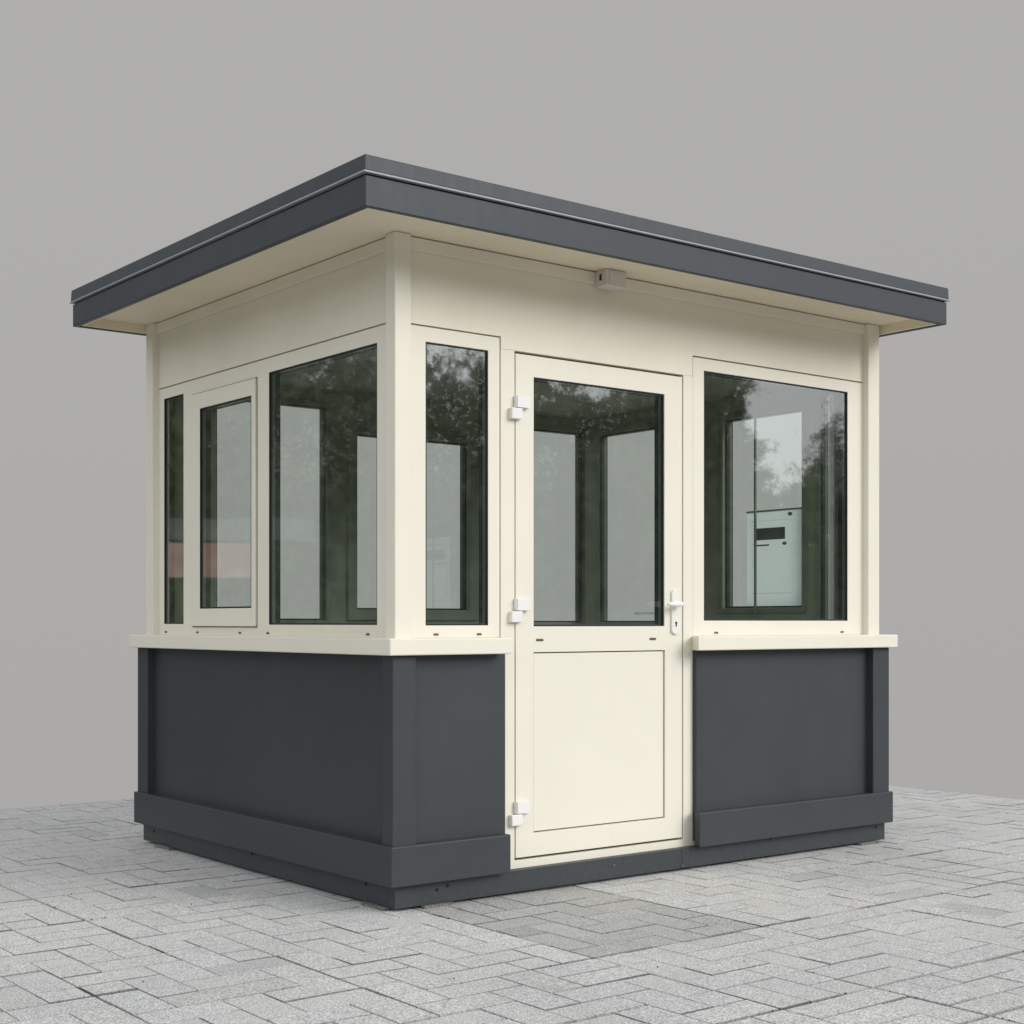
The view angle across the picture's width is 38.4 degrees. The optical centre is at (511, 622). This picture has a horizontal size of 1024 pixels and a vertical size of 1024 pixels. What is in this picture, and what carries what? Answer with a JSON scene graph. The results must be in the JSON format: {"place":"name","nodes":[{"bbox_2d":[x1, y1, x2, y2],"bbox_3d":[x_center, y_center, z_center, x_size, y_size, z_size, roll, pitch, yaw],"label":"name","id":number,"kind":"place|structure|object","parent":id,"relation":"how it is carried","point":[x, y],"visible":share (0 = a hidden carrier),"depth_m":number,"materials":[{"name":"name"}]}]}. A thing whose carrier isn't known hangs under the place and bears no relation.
{"place":"outdoors","nodes":[
{"label":"outdoors","id":0,"kind":"place"},
{"bbox_2d":[0,0,1023,808],"label":"sky","id":1,"kind":"structure","parent":0,"point":[881,136],"materials":[{"name":"grey"}]},
{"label":"ground","id":2,"kind":"structure","parent":0,"visible":0},
{"bbox_2d":[0,786,1023,1023],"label":"paving","id":3,"kind":"structure","parent":2,"relation":"on","point":[247,946],"depth_m":5.13,"materials":[{"name":"grey stone"}]},
{"bbox_2d":[154,844,178,849],"bbox_3d":[-1.666,1.100,7.229,0.125,0.013,0.167,0,0,-38],"label":"support pad","id":4,"kind":"object","parent":3,"relation":"on","point":[163,847],"visible":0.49,"depth_m":7.18,"materials":[{"name":"concrete"}]},
{"bbox_2d":[361,901,408,910],"bbox_3d":[-0.487,1.100,5.738,0.143,0.013,0.166,0,0,-38],"label":"support pad","id":5,"kind":"object","parent":3,"relation":"on","point":[373,905],"visible":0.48,"depth_m":5.68,"materials":[{"name":"concrete"}]},
{"bbox_2d":[415,902,453,908],"bbox_3d":[-0.325,1.100,5.760,0.144,0.013,0.142,0,0,-38],"label":"support pad","id":6,"kind":"object","parent":3,"relation":"on","point":[436,905],"visible":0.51,"depth_m":5.70,"materials":[{"name":"concrete"}]},
{"bbox_2d":[70,154,949,908],"bbox_3d":[-0.020,-0.263,7.166,3.343,2.712,2.687,0,0,-38],"label":"kiosk","id":7,"kind":"object","parent":3,"relation":"on","point":[402,744],"visible":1,"depth_m":6.49,"materials":[{"name":"beige paint"}]},
{"bbox_2d":[213,410,215,606],"bbox_3d":[-1.253,-0.536,6.803,0.018,1.068,0.633,0,0,-38],"label":"inner window frame","id":8,"kind":"structure","parent":7,"relation":"in","point":[214,411],"depth_m":7.00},
{"bbox_2d":[159,324,385,637],"bbox_3d":[-1.095,-0.548,6.520,0.066,1.219,2.110,0,0,-38],"label":"window","id":9,"kind":"structure","parent":7,"relation":"in","point":[258,382],"depth_m":6.55,"materials":[{"name":"beige paint"}]},
{"bbox_2d":[280,397,330,622],"bbox_3d":[-1.252,-0.582,7.707,0.709,1.204,0.005,0,0,-38],"label":"inner window frame","id":10,"kind":"structure","parent":7,"relation":"in","point":[282,399],"depth_m":7.91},
{"bbox_2d":[216,401,580,621],"bbox_3d":[-0.655,-0.567,8.228,2.737,1.257,0.066,0,0,-38],"label":"window frame","id":11,"kind":"structure","parent":7,"relation":"in","point":[321,410],"depth_m":8.51,"materials":[{"name":"beige paint"}]},
{"bbox_2d":[347,421,477,620],"bbox_3d":[-0.545,-0.550,8.252,0.878,1.082,0.018,0,0,-38],"label":"inner window frame","id":12,"kind":"structure","parent":7,"relation":"in","point":[353,427],"depth_m":8.31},
{"bbox_2d":[411,325,498,637],"bbox_3d":[-0.243,-0.544,5.834,0.450,1.212,0.056,0,0,-38],"label":"window","id":13,"kind":"structure","parent":7,"relation":"in","point":[487,347],"depth_m":5.86,"materials":[{"name":"beige paint"}]},
{"bbox_2d":[534,423,583,624],"bbox_3d":[0.168,-0.578,8.817,0.734,1.218,0.005,0,0,-38],"label":"inner window frame","id":14,"kind":"structure","parent":7,"relation":"in","point":[540,426],"depth_m":8.98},
{"bbox_2d":[515,353,681,857],"bbox_3d":[0.371,-0.067,6.312,0.945,2.057,0.060,0,0,-38],"label":"door","id":15,"kind":"structure","parent":7,"relation":"in","point":[598,707],"depth_m":6.29,"materials":[{"name":"beige paint"}]},
{"bbox_2d":[596,422,653,623],"bbox_3d":[0.779,-0.566,8.595,0.005,1.193,0.874,0,0,-38],"label":"inner window frame","id":16,"kind":"structure","parent":7,"relation":"in","point":[645,425],"depth_m":8.92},
{"bbox_2d":[601,394,828,621],"bbox_3d":[1.088,-0.558,8.231,0.113,1.239,2.095,0,0,-38],"label":"window","id":17,"kind":"structure","parent":7,"relation":"in","point":[774,538],"depth_m":7.88,"materials":[{"name":"beige paint"}]},
{"bbox_2d":[718,402,805,613],"bbox_3d":[1.333,-0.596,7.886,0.005,1.097,0.624,0,0,-38],"label":"inner window frame","id":18,"kind":"structure","parent":7,"relation":"in","point":[802,405],"depth_m":7.86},
{"bbox_2d":[693,357,862,635],"bbox_3d":[1.271,-0.567,7.018,1.195,1.257,0.056,0,0,-38],"label":"window","id":19,"kind":"structure","parent":7,"relation":"in","point":[849,621],"depth_m":7.16,"materials":[{"name":"beige paint"}]},
{"bbox_2d":[815,391,837,618],"bbox_3d":[1.609,-0.585,7.533,0.005,1.232,0.149,0,0,-38],"label":"inner window frame","id":20,"kind":"structure","parent":7,"relation":"in","point":[816,393],"depth_m":7.57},
{"bbox_2d":[27,813,1019,1023],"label":"grit","id":21,"kind":"object","parent":3,"relation":"on","point":[596,957],"visible":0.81,"depth_m":5.08,"materials":[{"name":"grey stone"}]},
{"bbox_2d":[851,840,878,845],"bbox_3d":[1.746,1.100,7.367,0.145,0.014,0.122,0,0,-38],"label":"support pad","id":22,"kind":"object","parent":3,"relation":"on","point":[869,842],"visible":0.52,"depth_m":7.31,"materials":[{"name":"concrete"}]}
]}

